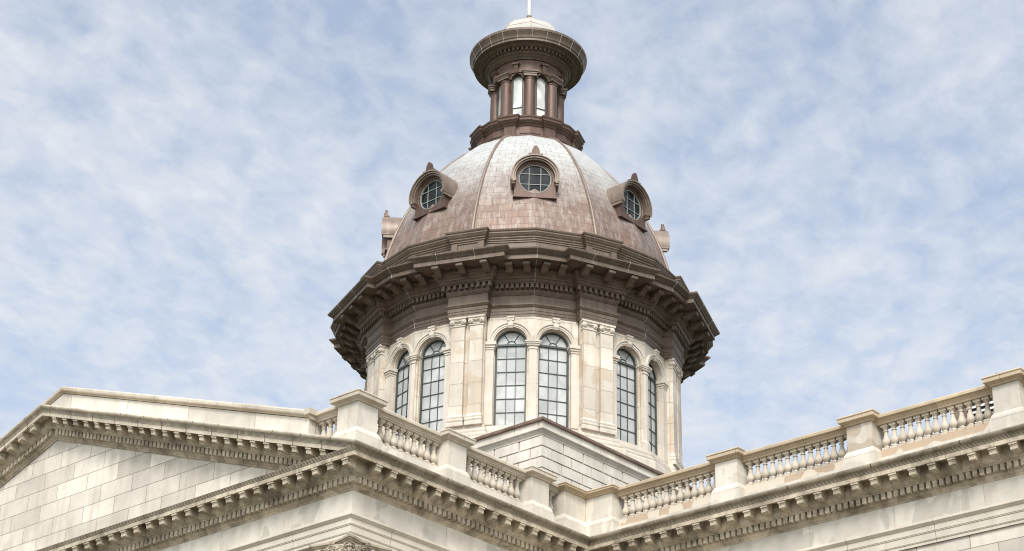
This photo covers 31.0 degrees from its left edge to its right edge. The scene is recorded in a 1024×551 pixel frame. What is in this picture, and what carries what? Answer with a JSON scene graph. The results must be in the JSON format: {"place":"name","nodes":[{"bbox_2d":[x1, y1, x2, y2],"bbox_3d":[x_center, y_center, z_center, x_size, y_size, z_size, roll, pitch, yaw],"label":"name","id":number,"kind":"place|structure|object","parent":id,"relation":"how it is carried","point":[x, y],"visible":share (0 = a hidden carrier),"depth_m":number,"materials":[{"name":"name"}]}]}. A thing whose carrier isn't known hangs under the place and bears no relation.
{"place":"outdoors","nodes":[
{"label":"outdoors","id":0,"kind":"place"},
{"bbox_2d":[0,0,1023,488],"label":"sky","id":1,"kind":"structure","parent":0,"point":[190,190],"materials":[{"name":"blue"}]},
{"bbox_2d":[589,421,1023,550],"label":"marble wing","id":2,"kind":"structure","parent":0,"point":[966,494],"depth_m":53.89,"materials":[{"name":"beige stone"}]},
{"bbox_2d":[470,416,705,514],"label":"square base","id":3,"kind":"object","parent":2,"relation":"on","point":[564,453],"visible":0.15,"depth_m":72.64,"materials":[{"name":"stone"}]},
{"bbox_2d":[364,314,683,473],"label":"drum","id":4,"kind":"object","parent":3,"relation":"on","point":[474,376],"visible":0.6,"depth_m":80.13,"materials":[{"name":"stone"}]},
{"bbox_2d":[394,351,409,440],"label":"window","id":5,"kind":"structure","parent":4,"relation":"in","point":[402,377],"depth_m":82.00,"materials":[{"name":"grey glass"}]},
{"bbox_2d":[419,340,445,430],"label":"window","id":6,"kind":"structure","parent":4,"relation":"in","point":[433,361],"depth_m":80.57,"materials":[{"name":"grey glass"}]},
{"bbox_2d":[493,331,526,425],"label":"window","id":7,"kind":"structure","parent":4,"relation":"in","point":[511,350],"depth_m":79.42,"materials":[{"name":"grey glass"}]},
{"bbox_2d":[328,135,719,383],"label":"dome","id":8,"kind":"structure","parent":4,"relation":"on","point":[525,226],"depth_m":83.30,"materials":[{"name":"brown metal"}]},
{"bbox_2d":[468,0,586,151],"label":"lantern","id":9,"kind":"object","parent":8,"relation":"on","point":[528,71],"visible":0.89,"depth_m":92.74,"materials":[{"name":"red metal"}]},
{"bbox_2d":[497,85,500,116],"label":"window","id":10,"kind":"structure","parent":9,"relation":"in","point":[499,88],"depth_m":93.30,"materials":[{"name":"grey glass"}]},
{"bbox_2d":[512,76,522,114],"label":"window","id":11,"kind":"structure","parent":9,"relation":"in","point":[517,83],"depth_m":92.42,"materials":[{"name":"white glass"}]},
{"bbox_2d":[536,77,545,115],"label":"window","id":12,"kind":"structure","parent":9,"relation":"in","point":[540,82],"depth_m":92.47,"materials":[{"name":"white glass"}]},
{"bbox_2d":[557,89,557,118],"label":"window","id":13,"kind":"structure","parent":9,"relation":"in","point":[557,89],"depth_m":93.54,"materials":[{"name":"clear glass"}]},
{"bbox_2d":[538,333,568,427],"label":"window","id":14,"kind":"structure","parent":4,"relation":"in","point":[553,369],"depth_m":79.57,"materials":[{"name":"grey glass"}]},
{"bbox_2d":[616,349,636,444],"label":"window","id":15,"kind":"structure","parent":4,"relation":"in","point":[626,366],"depth_m":80.94,"materials":[{"name":"grey glass"}]},
{"bbox_2d":[648,363,657,455],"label":"window","id":16,"kind":"structure","parent":4,"relation":"in","point":[652,393],"depth_m":82.40,"materials":[{"name":"grey glass"}]},
{"bbox_2d":[586,483,623,536],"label":"balustrade pier","id":17,"kind":"structure","parent":2,"relation":"on","point":[604,507],"depth_m":61.46,"materials":[{"name":"stone"}]},
{"bbox_2d":[616,462,715,528],"bbox_3d":[5.177,7.448,60.161,4.200,1.920,0.630,-21,-35,36],"label":"balustrade","id":18,"kind":"object","parent":2,"relation":"on","point":[652,486],"visible":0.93,"depth_m":60.21,"materials":[{"name":"stone"}]},
{"bbox_2d":[705,447,752,504],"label":"balustrade pier","id":19,"kind":"structure","parent":2,"relation":"on","point":[731,473],"depth_m":58.44,"materials":[{"name":"stone"}]},
{"bbox_2d":[741,425,847,495],"bbox_3d":[8.916,6.020,57.215,4.040,1.920,0.630,-21,-35,36],"label":"balustrade","id":20,"kind":"object","parent":2,"relation":"on","point":[802,445],"visible":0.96,"depth_m":57.26,"materials":[{"name":"stone"}]},
{"bbox_2d":[836,409,884,469],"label":"balustrade pier","id":21,"kind":"structure","parent":2,"relation":"on","point":[865,435],"depth_m":55.54,"materials":[{"name":"stone"}]},
{"bbox_2d":[875,385,994,460],"bbox_3d":[12.597,4.614,54.314,4.026,1.920,0.630,-21,-35,36],"label":"balustrade","id":22,"kind":"object","parent":2,"relation":"on","point":[936,407],"visible":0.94,"depth_m":54.34,"materials":[{"name":"stone"}]},
{"bbox_2d":[955,399,993,427],"bbox_3d":[15.034,4.835,57.718,1.950,1.800,1.200,-21,-35,36],"label":"roof vent","id":23,"kind":"object","parent":2,"relation":"on","point":[974,410],"visible":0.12,"depth_m":57.74,"materials":[{"name":"metal"}]},
{"bbox_2d":[981,367,1023,431],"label":"balustrade pier","id":24,"kind":"structure","parent":2,"relation":"on","point":[1007,386],"depth_m":52.66,"materials":[{"name":"stone"}]},
{"label":"ground","id":25,"kind":"structure","parent":0,"visible":0},
{"bbox_2d":[0,386,589,550],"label":"portico","id":26,"kind":"structure","parent":25,"relation":"on","point":[83,469],"depth_m":58.32,"materials":[{"name":"stone"}]},
{"bbox_2d":[315,406,337,435],"bbox_3d":[-5.436,4.981,55.843,1.290,1.920,0.630,-21,-35,36],"label":"balustrade","id":27,"kind":"object","parent":26,"relation":"on","point":[328,417],"visible":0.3,"depth_m":56.09,"materials":[{"name":"stone"}]},
{"bbox_2d":[329,388,387,449],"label":"balustrade pier","id":28,"kind":"structure","parent":26,"relation":"on","point":[358,409],"depth_m":55.03,"materials":[{"name":"stone"}]},
{"bbox_2d":[377,408,442,472],"bbox_3d":[-3.353,5.362,56.488,0.630,1.920,3.090,-21,-35,36],"label":"balustrade","id":29,"kind":"object","parent":26,"relation":"on","point":[414,431],"visible":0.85,"depth_m":56.64,"materials":[{"name":"stone"}]},
{"bbox_2d":[423,428,475,486],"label":"balustrade pier","id":30,"kind":"structure","parent":26,"relation":"on","point":[451,450],"depth_m":57.59,"materials":[{"name":"stone"}]},
{"bbox_2d":[466,446,526,508],"bbox_3d":[-0.729,6.781,59.130,0.630,1.920,3.160,-21,-35,36],"label":"balustrade","id":31,"kind":"object","parent":26,"relation":"on","point":[494,465],"visible":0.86,"depth_m":59.29,"materials":[{"name":"stone"}]},
{"bbox_2d":[507,465,557,521],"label":"balustrade pier","id":32,"kind":"structure","parent":26,"relation":"on","point":[534,491],"depth_m":60.26,"materials":[{"name":"stone"}]},
{"bbox_2d":[549,482,559,522],"bbox_3d":[1.144,7.794,61.016,0.630,1.920,0.790,-21,-35,36],"label":"balustrade","id":33,"kind":"object","parent":26,"relation":"on","point":[554,488],"visible":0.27,"depth_m":61.27,"materials":[{"name":"stone"}]},
{"bbox_2d":[551,481,586,534],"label":"balustrade pier","id":34,"kind":"structure","parent":26,"relation":"on","point":[568,500],"depth_m":61.37,"materials":[{"name":"stone"}]},
{"bbox_2d":[309,533,391,550],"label":"corinthian column","id":35,"kind":"structure","parent":25,"relation":"on","point":[349,542],"depth_m":53.32,"materials":[{"name":"stone"}]}
]}

